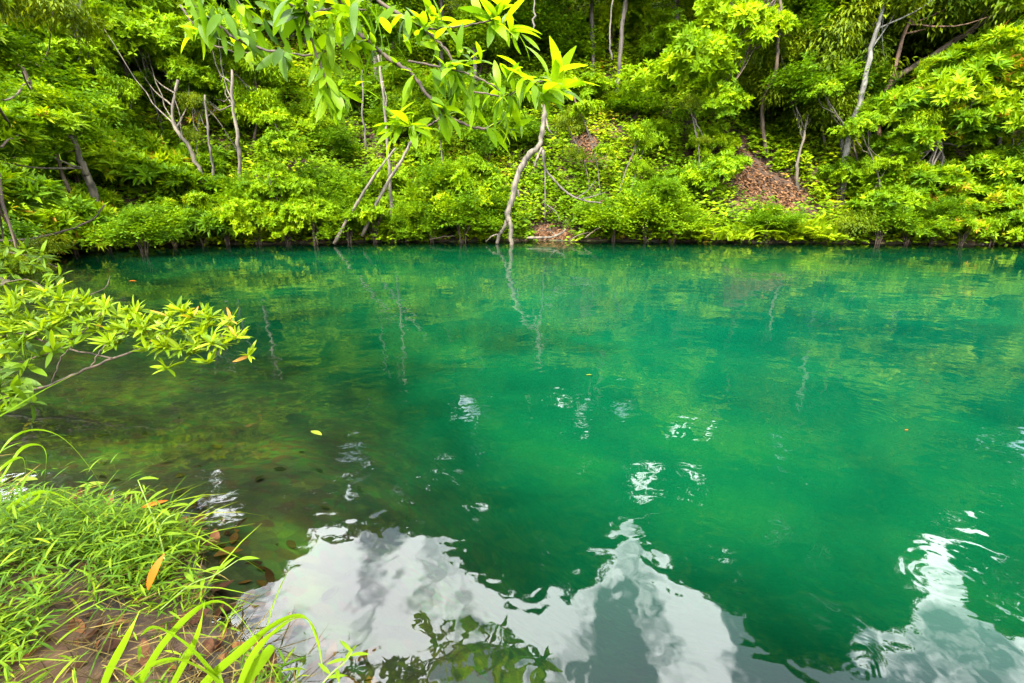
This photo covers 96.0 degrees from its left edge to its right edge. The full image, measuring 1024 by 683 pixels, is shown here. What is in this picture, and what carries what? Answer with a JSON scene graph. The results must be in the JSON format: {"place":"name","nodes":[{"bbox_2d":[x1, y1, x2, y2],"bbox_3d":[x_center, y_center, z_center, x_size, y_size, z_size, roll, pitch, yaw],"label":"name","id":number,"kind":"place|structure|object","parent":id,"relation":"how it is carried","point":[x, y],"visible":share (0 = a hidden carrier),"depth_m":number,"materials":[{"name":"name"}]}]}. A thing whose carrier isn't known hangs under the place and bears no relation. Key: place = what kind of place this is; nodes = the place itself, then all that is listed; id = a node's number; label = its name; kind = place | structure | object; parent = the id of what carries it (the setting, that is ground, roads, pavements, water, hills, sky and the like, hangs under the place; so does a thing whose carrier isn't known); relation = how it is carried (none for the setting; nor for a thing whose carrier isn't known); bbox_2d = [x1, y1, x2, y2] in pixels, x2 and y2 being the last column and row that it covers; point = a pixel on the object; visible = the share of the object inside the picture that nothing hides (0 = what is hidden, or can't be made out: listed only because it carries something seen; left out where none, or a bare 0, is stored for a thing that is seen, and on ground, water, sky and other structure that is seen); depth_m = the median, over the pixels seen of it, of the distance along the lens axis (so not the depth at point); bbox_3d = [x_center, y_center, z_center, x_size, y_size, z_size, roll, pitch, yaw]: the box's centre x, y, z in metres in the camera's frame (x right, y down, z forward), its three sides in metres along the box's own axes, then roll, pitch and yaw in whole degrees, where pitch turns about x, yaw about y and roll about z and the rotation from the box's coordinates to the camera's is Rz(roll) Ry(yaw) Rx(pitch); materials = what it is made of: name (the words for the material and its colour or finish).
{"place":"outdoors","nodes":[
{"label":"outdoors","id":0,"kind":"place"},
{"bbox_2d":[74,198,187,255],"bbox_3d":[-9.876,-2.914,12.099,2.500,1.618,2.126,-5,19,-16],"label":"bush","id":1,"kind":"object","parent":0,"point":[147,222],"visible":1,"depth_m":11.82,"materials":[{"name":"green plant"}]},
{"bbox_2d":[0,0,1023,682],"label":"ground","id":2,"kind":"structure","parent":0,"point":[488,588],"depth_m":3.90,"materials":[{"name":"soil"}]},
{"bbox_2d":[0,328,69,422],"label":"branch","id":3,"kind":"object","parent":2,"relation":"on","point":[18,385],"visible":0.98,"depth_m":3.37,"materials":[{"name":"green plant"}]},
{"bbox_2d":[0,0,91,275],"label":"tree","id":4,"kind":"object","parent":2,"relation":"on","point":[27,127],"visible":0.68,"depth_m":6.26,"materials":[{"name":"green plant"}]},
{"bbox_2d":[0,235,72,306],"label":"branch","id":5,"kind":"object","parent":4,"relation":"attached to","point":[23,267],"visible":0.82,"depth_m":4.67,"materials":[{"name":"green plant"}]},
{"bbox_2d":[0,377,108,541],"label":"grass tuft","id":6,"kind":"object","parent":2,"relation":"on","point":[25,496],"visible":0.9,"depth_m":2.12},
{"bbox_2d":[0,0,115,244],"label":"leaning tree","id":7,"kind":"object","parent":2,"relation":"on","point":[54,11],"visible":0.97,"depth_m":8.19,"materials":[{"name":"green plant"}]},
{"bbox_2d":[18,128,121,183],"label":"bush","id":8,"kind":"object","parent":2,"relation":"on","point":[92,165],"visible":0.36,"depth_m":14.06,"materials":[{"name":"green plant"}]},
{"bbox_2d":[0,69,140,201],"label":"leaning tree","id":9,"kind":"object","parent":2,"relation":"on","point":[53,97],"visible":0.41,"depth_m":12.53,"materials":[{"name":"green plant"}]},
{"bbox_2d":[31,193,117,254],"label":"bush","id":10,"kind":"object","parent":2,"relation":"on","point":[66,219],"visible":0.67,"depth_m":12.21,"materials":[{"name":"green plant"}]},
{"bbox_2d":[0,0,154,135],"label":"tree","id":11,"kind":"object","parent":2,"relation":"on","point":[79,64],"visible":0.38,"depth_m":14.11,"materials":[{"name":"green plant"}]},
{"bbox_2d":[40,175,122,213],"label":"bush","id":12,"kind":"object","parent":2,"relation":"on","point":[82,189],"visible":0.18,"depth_m":14.11,"materials":[{"name":"green plant"}]},
{"bbox_2d":[93,64,144,124],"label":"sapling","id":13,"kind":"object","parent":2,"relation":"on","point":[121,87],"visible":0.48,"depth_m":14.71,"materials":[{"name":"green plant"}]},
{"bbox_2d":[74,87,175,155],"bbox_3d":[-13.243,-7.022,15.520,3.414,2.774,3.226,3,18,8],"label":"bush","id":14,"kind":"object","parent":2,"relation":"on","point":[124,111],"visible":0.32,"depth_m":14.46,"materials":[{"name":"green plant"}]},
{"bbox_2d":[30,0,221,90],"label":"tree","id":15,"kind":"object","parent":2,"relation":"on","point":[169,6],"visible":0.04,"depth_m":16.04,"materials":[{"name":"green plant"}]},
{"bbox_2d":[83,121,169,187],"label":"bush","id":16,"kind":"object","parent":2,"relation":"on","point":[147,136],"visible":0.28,"depth_m":15.07,"materials":[{"name":"green plant"}]},
{"bbox_2d":[47,0,206,192],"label":"slender tree","id":17,"kind":"object","parent":2,"relation":"on","point":[161,40],"visible":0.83,"depth_m":15.19,"materials":[{"name":"green plant"}]},
{"bbox_2d":[0,277,256,399],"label":"branch","id":18,"kind":"object","parent":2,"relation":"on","point":[135,326],"visible":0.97,"depth_m":3.84,"materials":[{"name":"green plant"}]},
{"bbox_2d":[82,129,197,204],"bbox_3d":[-12.655,-5.867,15.605,3.362,2.719,3.824,-16,24,-41],"label":"bush","id":19,"kind":"object","parent":2,"relation":"on","point":[130,164],"visible":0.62,"depth_m":14.68,"materials":[{"name":"green plant"}]},
{"bbox_2d":[0,435,308,682],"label":"grass","id":20,"kind":"structure","parent":2,"relation":"on","point":[112,521],"depth_m":1.85,"materials":[{"name":"plant"}]},
{"bbox_2d":[128,195,205,246],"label":"bush","id":21,"kind":"object","parent":2,"relation":"on","point":[187,226],"visible":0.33,"depth_m":14.07,"materials":[{"name":"green plant"}]},
{"bbox_2d":[0,490,342,682],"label":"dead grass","id":22,"kind":"structure","parent":2,"relation":"on","point":[194,678],"depth_m":1.61,"materials":[{"name":"plant"}]},
{"bbox_2d":[0,470,379,682],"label":"leaf litter","id":23,"kind":"object","parent":2,"relation":"on","point":[321,677],"visible":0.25,"depth_m":1.80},
{"bbox_2d":[150,160,232,202],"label":"bush","id":24,"kind":"object","parent":2,"relation":"on","point":[193,177],"visible":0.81,"depth_m":15.27,"materials":[{"name":"green plant"}]},
{"bbox_2d":[173,91,210,156],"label":"sapling","id":25,"kind":"object","parent":2,"relation":"on","point":[191,100],"visible":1,"depth_m":15.57,"materials":[{"name":"green plant"}]},
{"bbox_2d":[155,62,235,177],"bbox_3d":[-11.181,-7.858,17.369,3.897,4.988,2.542,13,22,36],"label":"slender tree","id":26,"kind":"object","parent":2,"relation":"on","point":[208,115],"visible":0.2,"depth_m":16.68,"materials":[{"name":"green plant"}]},
{"bbox_2d":[175,189,224,245],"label":"bush","id":27,"kind":"object","parent":2,"relation":"on","point":[200,199],"visible":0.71,"depth_m":14.38,"materials":[{"name":"green plant"}]},
{"bbox_2d":[168,141,234,176],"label":"bush","id":28,"kind":"object","parent":2,"relation":"on","point":[220,161],"visible":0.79,"depth_m":16.18,"materials":[{"name":"green plant"}]},
{"bbox_2d":[180,91,230,134],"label":"bush","id":29,"kind":"object","parent":2,"relation":"on","point":[212,119],"visible":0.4,"depth_m":17.15,"materials":[{"name":"green plant"}]},
{"bbox_2d":[101,600,323,682],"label":"grass tuft","id":30,"kind":"object","parent":2,"relation":"on","point":[252,668],"visible":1,"depth_m":1.26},
{"bbox_2d":[7,375,426,632],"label":"sunken leaves","id":31,"kind":"object","parent":2,"relation":"on","point":[329,593],"visible":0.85,"depth_m":3.08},
{"bbox_2d":[166,0,274,177],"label":"slender tree","id":32,"kind":"object","parent":2,"relation":"on","point":[196,77],"visible":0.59,"depth_m":15.68,"materials":[{"name":"green plant"}]},
{"bbox_2d":[194,195,247,244],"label":"bush","id":33,"kind":"object","parent":2,"relation":"on","point":[209,220],"visible":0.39,"depth_m":14.31,"materials":[{"name":"green plant"}]},
{"bbox_2d":[190,166,284,208],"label":"bush","id":34,"kind":"object","parent":2,"relation":"on","point":[238,193],"visible":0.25,"depth_m":15.23,"materials":[{"name":"green plant"}]},
{"bbox_2d":[205,38,284,130],"bbox_3d":[-9.601,-8.721,16.787,2.573,4.032,1.364,0,18,0],"label":"sapling","id":35,"kind":"object","parent":2,"relation":"on","point":[229,58],"visible":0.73,"depth_m":16.27,"materials":[{"name":"green plant"}]},
{"bbox_2d":[217,192,283,244],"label":"bush","id":36,"kind":"object","parent":2,"relation":"on","point":[231,207],"visible":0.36,"depth_m":14.28,"materials":[{"name":"green plant"}]},
{"bbox_2d":[213,47,296,159],"bbox_3d":[-9.324,-8.578,16.909,2.560,4.011,2.718,0,18,0],"label":"tree","id":37,"kind":"object","parent":2,"relation":"on","point":[249,104],"visible":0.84,"depth_m":16.46,"materials":[{"name":"green plant"}]},
{"bbox_2d":[228,58,315,105],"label":"bush","id":38,"kind":"object","parent":2,"relation":"on","point":[291,79],"visible":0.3,"depth_m":18.20,"materials":[{"name":"green plant"}]},
{"bbox_2d":[175,0,382,129],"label":"overhanging branch","id":39,"kind":"object","parent":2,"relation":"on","point":[290,19],"visible":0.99,"depth_m":2.49,"materials":[{"name":"green plant"}]},
{"bbox_2d":[229,104,337,243],"bbox_3d":[-7.349,-5.025,14.796,3.409,4.742,2.578,-8,19,-23],"label":"cone bush","id":40,"kind":"object","parent":2,"relation":"on","point":[273,181],"visible":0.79,"depth_m":14.39,"materials":[{"name":"green plant"}]},
{"bbox_2d":[282,192,343,244],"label":"bush","id":41,"kind":"object","parent":2,"relation":"on","point":[315,199],"visible":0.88,"depth_m":14.54,"materials":[{"name":"green plant"}]},
{"bbox_2d":[307,113,368,165],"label":"bush","id":42,"kind":"object","parent":2,"relation":"on","point":[332,135],"visible":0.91,"depth_m":17.31,"materials":[{"name":"green plant"}]},
{"bbox_2d":[295,155,381,227],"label":"bush","id":43,"kind":"object","parent":2,"relation":"on","point":[337,181],"visible":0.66,"depth_m":15.24,"materials":[{"name":"green plant"}]},
{"bbox_2d":[312,194,378,243],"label":"bush","id":44,"kind":"object","parent":2,"relation":"on","point":[339,218],"visible":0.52,"depth_m":14.95,"materials":[{"name":"green plant"}]},
{"bbox_2d":[325,69,390,116],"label":"bush","id":45,"kind":"object","parent":2,"relation":"on","point":[345,84],"visible":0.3,"depth_m":18.59,"materials":[{"name":"green plant"}]},
{"bbox_2d":[315,0,410,239],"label":"tree","id":46,"kind":"object","parent":2,"relation":"on","point":[393,36],"visible":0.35,"depth_m":15.28,"materials":[{"name":"green plant"}]},
{"bbox_2d":[343,191,410,242],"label":"bush","id":47,"kind":"object","parent":2,"relation":"on","point":[380,210],"visible":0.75,"depth_m":15.00,"materials":[{"name":"green plant"}]},
{"bbox_2d":[366,157,414,194],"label":"bush","id":48,"kind":"object","parent":2,"relation":"on","point":[398,176],"visible":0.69,"depth_m":16.63,"materials":[{"name":"green plant"}]},
{"bbox_2d":[372,200,429,241],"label":"bush","id":49,"kind":"object","parent":2,"relation":"on","point":[404,213],"visible":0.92,"depth_m":15.12,"materials":[{"name":"green plant"}]},
{"bbox_2d":[361,87,450,147],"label":"bush","id":50,"kind":"object","parent":2,"relation":"on","point":[418,109],"visible":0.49,"depth_m":17.77,"materials":[{"name":"green plant"}]},
{"bbox_2d":[399,129,452,162],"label":"bush","id":51,"kind":"object","parent":2,"relation":"on","point":[435,149],"visible":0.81,"depth_m":17.63,"materials":[{"name":"green plant"}]},
{"bbox_2d":[368,47,486,117],"bbox_3d":[-3.200,-10.550,19.490,4.652,3.155,4.324,7,19,20],"label":"bush","id":52,"kind":"object","parent":2,"relation":"on","point":[404,76],"visible":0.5,"depth_m":18.50,"materials":[{"name":"green plant"}]},
{"bbox_2d":[393,153,482,233],"bbox_3d":[-2.536,-4.903,15.960,2.848,3.048,3.766,-16,24,-41],"label":"bush","id":53,"kind":"object","parent":2,"relation":"on","point":[435,178],"visible":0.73,"depth_m":15.24,"materials":[{"name":"green plant"}]},
{"bbox_2d":[390,6,485,72],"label":"bush","id":54,"kind":"object","parent":2,"relation":"on","point":[414,47],"visible":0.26,"depth_m":20.11,"materials":[{"name":"green plant"}]},
{"bbox_2d":[314,0,598,158],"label":"overhanging branch","id":55,"kind":"object","parent":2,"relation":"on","point":[453,72],"visible":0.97,"depth_m":2.65,"materials":[{"name":"green plant"}]},
{"bbox_2d":[420,185,504,242],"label":"bush","id":56,"kind":"object","parent":2,"relation":"on","point":[452,213],"visible":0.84,"depth_m":14.88,"materials":[{"name":"green plant"}]},
{"bbox_2d":[426,3,520,82],"bbox_3d":[-2.065,-13.058,20.647,4.486,2.939,5.040,5,18,14],"label":"bush","id":57,"kind":"object","parent":2,"relation":"on","point":[475,33],"visible":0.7,"depth_m":19.58,"materials":[{"name":"green plant"}]},
{"bbox_2d":[429,153,517,235],"bbox_3d":[-1.409,-4.885,15.993,3.095,3.096,2.729,3,18,9],"label":"bush","id":58,"kind":"object","parent":2,"relation":"on","point":[487,171],"visible":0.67,"depth_m":15.55,"materials":[{"name":"green plant"}]},
{"bbox_2d":[452,86,518,160],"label":"bush","id":59,"kind":"object","parent":2,"relation":"on","point":[481,138],"visible":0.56,"depth_m":17.47,"materials":[{"name":"green plant"}]},
{"bbox_2d":[453,0,555,86],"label":"tall tree","id":60,"kind":"object","parent":2,"relation":"on","point":[522,13],"visible":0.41,"depth_m":18.70,"materials":[{"name":"green plant"}]},
{"bbox_2d":[0,0,1023,278],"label":"undergrowth","id":61,"kind":"object","parent":2,"relation":"on","point":[732,214],"visible":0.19,"depth_m":17.60,"materials":[{"name":"green plant"}]},
{"bbox_2d":[500,108,550,157],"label":"bush","id":62,"kind":"object","parent":2,"relation":"on","point":[531,128],"visible":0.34,"depth_m":18.04,"materials":[{"name":"green plant"}]},
{"bbox_2d":[510,0,607,61],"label":"bush","id":63,"kind":"object","parent":2,"relation":"on","point":[562,33],"visible":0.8,"depth_m":20.33,"materials":[{"name":"green plant"}]},
{"bbox_2d":[552,103,590,197],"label":"sapling","id":64,"kind":"object","parent":2,"relation":"on","point":[567,122],"visible":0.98,"depth_m":16.48,"materials":[{"name":"green plant"}]},
{"bbox_2d":[535,70,617,103],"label":"bush","id":65,"kind":"object","parent":2,"relation":"on","point":[604,83],"visible":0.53,"depth_m":18.99,"materials":[{"name":"green plant"}]},
{"bbox_2d":[568,90,615,201],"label":"sapling","id":66,"kind":"object","parent":2,"relation":"on","point":[587,110],"visible":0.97,"depth_m":16.16,"materials":[{"name":"green plant"}]},
{"bbox_2d":[562,190,651,241],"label":"bush","id":67,"kind":"object","parent":2,"relation":"on","point":[603,215],"visible":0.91,"depth_m":15.63,"materials":[{"name":"green plant"}]},
{"bbox_2d":[568,0,669,59],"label":"bush","id":68,"kind":"object","parent":2,"relation":"on","point":[640,13],"visible":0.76,"depth_m":20.71,"materials":[{"name":"green plant"}]},
{"bbox_2d":[598,75,672,124],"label":"bush","id":69,"kind":"object","parent":2,"relation":"on","point":[638,100],"visible":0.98,"depth_m":18.88,"materials":[{"name":"green plant"}]},
{"bbox_2d":[617,118,656,199],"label":"sapling","id":70,"kind":"object","parent":2,"relation":"on","point":[635,130],"visible":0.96,"depth_m":16.10,"materials":[{"name":"green plant"}]},
{"bbox_2d":[612,173,692,241],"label":"bush","id":71,"kind":"object","parent":2,"relation":"on","point":[668,191],"visible":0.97,"depth_m":15.02,"materials":[{"name":"green plant"}]},
{"bbox_2d":[635,118,682,167],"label":"bush","id":72,"kind":"object","parent":2,"relation":"on","point":[662,129],"visible":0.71,"depth_m":17.54,"materials":[{"name":"green plant"}]},
{"bbox_2d":[635,6,690,61],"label":"bush","id":73,"kind":"object","parent":2,"relation":"on","point":[659,37],"visible":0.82,"depth_m":19.95,"materials":[{"name":"green plant"}]},
{"bbox_2d":[641,199,722,241],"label":"bush","id":74,"kind":"object","parent":2,"relation":"on","point":[689,219],"visible":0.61,"depth_m":15.26,"materials":[{"name":"green plant"}]},
{"bbox_2d":[532,118,851,239],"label":"leaf litter","id":75,"kind":"object","parent":2,"relation":"on","point":[565,234],"visible":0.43,"depth_m":17.20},
{"bbox_2d":[657,146,753,205],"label":"bush","id":76,"kind":"object","parent":2,"relation":"on","point":[708,171],"visible":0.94,"depth_m":16.23,"materials":[{"name":"green plant"}]},
{"bbox_2d":[684,118,742,156],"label":"bush","id":77,"kind":"object","parent":2,"relation":"on","point":[718,139],"visible":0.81,"depth_m":17.41,"materials":[{"name":"green plant"}]},
{"bbox_2d":[696,219,777,240],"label":"fern bush","id":78,"kind":"object","parent":2,"relation":"on","point":[740,232],"visible":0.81,"depth_m":15.37,"materials":[{"name":"green plant"}]},
{"bbox_2d":[616,0,876,161],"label":"dark tree","id":79,"kind":"object","parent":2,"relation":"on","point":[705,46],"visible":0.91,"depth_m":15.61,"materials":[{"name":"green plant"}]},
{"bbox_2d":[710,4,829,124],"bbox_3d":[10.171,-10.443,18.432,5.565,4.308,3.770,0,18,0],"label":"understorey tree","id":80,"kind":"object","parent":2,"relation":"on","point":[743,79],"visible":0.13,"depth_m":17.47,"materials":[{"name":"green plant"}]},
{"bbox_2d":[740,203,807,242],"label":"bush","id":81,"kind":"object","parent":2,"relation":"on","point":[766,216],"visible":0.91,"depth_m":15.25,"materials":[{"name":"green plant"}]},
{"bbox_2d":[741,16,868,188],"bbox_3d":[10.261,-8.381,16.789,3.967,5.845,3.448,7,19,21],"label":"forked tree","id":82,"kind":"object","parent":2,"relation":"on","point":[806,80],"visible":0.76,"depth_m":16.01,"materials":[{"name":"green plant"}]},
{"bbox_2d":[782,213,848,239],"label":"fern bush","id":83,"kind":"object","parent":2,"relation":"on","point":[828,229],"visible":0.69,"depth_m":15.13,"materials":[{"name":"green plant"}]},
{"bbox_2d":[746,0,913,163],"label":"understorey tree","id":84,"kind":"object","parent":2,"relation":"on","point":[823,115],"visible":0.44,"depth_m":16.45,"materials":[{"name":"green plant"}]},
{"bbox_2d":[806,74,864,160],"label":"sapling","id":85,"kind":"object","parent":2,"relation":"on","point":[826,85],"visible":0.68,"depth_m":15.46,"materials":[{"name":"green plant"}]},
{"bbox_2d":[816,206,884,241],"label":"bush","id":86,"kind":"object","parent":2,"relation":"on","point":[850,221],"visible":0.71,"depth_m":15.07,"materials":[{"name":"green plant"}]},
{"bbox_2d":[765,0,937,157],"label":"white tree","id":87,"kind":"object","parent":2,"relation":"on","point":[823,38],"visible":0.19,"depth_m":15.88,"materials":[{"name":"green plant"}]},
{"bbox_2d":[811,154,893,205],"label":"bush","id":88,"kind":"object","parent":2,"relation":"on","point":[840,171],"visible":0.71,"depth_m":16.14,"materials":[{"name":"green plant"}]},
{"bbox_2d":[826,111,907,189],"bbox_3d":[11.733,-5.676,15.403,2.545,3.848,1.267,0,18,0],"label":"sapling","id":89,"kind":"object","parent":2,"relation":"on","point":[869,120],"visible":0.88,"depth_m":14.91,"materials":[{"name":"green plant"}]},
{"bbox_2d":[794,0,942,204],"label":"white tree","id":90,"kind":"object","parent":2,"relation":"on","point":[893,17],"visible":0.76,"depth_m":15.62,"materials":[{"name":"green plant"}]},
{"bbox_2d":[836,135,926,196],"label":"bush","id":91,"kind":"object","parent":2,"relation":"on","point":[891,174],"visible":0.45,"depth_m":15.59,"materials":[{"name":"green plant"}]},
{"bbox_2d":[850,185,926,243],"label":"bush","id":92,"kind":"object","parent":2,"relation":"on","point":[891,218],"visible":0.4,"depth_m":14.78,"materials":[{"name":"green plant"}]},
{"bbox_2d":[858,104,945,204],"bbox_3d":[12.794,-5.798,15.472,2.075,4.139,1.244,0,18,0],"label":"sapling","id":93,"kind":"object","parent":2,"relation":"on","point":[921,117],"visible":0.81,"depth_m":14.98,"materials":[{"name":"green plant"}]},
{"bbox_2d":[840,22,1023,212],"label":"star tree","id":94,"kind":"object","parent":2,"relation":"on","point":[976,64],"visible":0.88,"depth_m":14.72,"materials":[{"name":"green plant"}]},
{"bbox_2d":[901,194,978,243],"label":"bush","id":95,"kind":"object","parent":2,"relation":"on","point":[946,207],"visible":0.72,"depth_m":14.64,"materials":[{"name":"green plant"}]},
{"bbox_2d":[876,0,1023,170],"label":"tree","id":96,"kind":"object","parent":2,"relation":"on","point":[949,16],"visible":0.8,"depth_m":15.80,"materials":[{"name":"green plant"}]},
{"bbox_2d":[883,0,1023,89],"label":"dark tree","id":97,"kind":"object","parent":2,"relation":"on","point":[954,40],"visible":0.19,"depth_m":15.93,"materials":[{"name":"green plant"}]},
{"bbox_2d":[937,196,1001,245],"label":"bush","id":98,"kind":"object","parent":2,"relation":"on","point":[984,227],"visible":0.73,"depth_m":14.40,"materials":[{"name":"green plant"}]},
{"bbox_2d":[943,64,1023,213],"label":"star tree","id":99,"kind":"object","parent":2,"relation":"on","point":[1001,195],"visible":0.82,"depth_m":14.94,"materials":[{"name":"green plant"}]},
{"bbox_2d":[970,208,1023,244],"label":"bush","id":100,"kind":"object","parent":2,"relation":"on","point":[1013,220],"visible":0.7,"depth_m":14.50,"materials":[{"name":"green plant"}]},
{"bbox_2d":[3,240,1023,666],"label":"water","id":101,"kind":"structure","parent":0,"point":[829,434],"depth_m":3.89,"materials":[{"name":"liquid"}]},
{"bbox_2d":[1,200,68,243],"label":"bush","id":102,"kind":"object","parent":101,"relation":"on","point":[32,217],"visible":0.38,"depth_m":11.19,"materials":[{"name":"green plant"}]},
{"bbox_2d":[486,103,552,244],"bbox_3d":[0.268,-5.407,14.860,2.253,4.666,0.640,-8,20,-24],"label":"curved tree","id":103,"kind":"object","parent":101,"relation":"in","point":[524,161],"visible":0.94,"depth_m":14.97,"materials":[{"name":"grey plant"}]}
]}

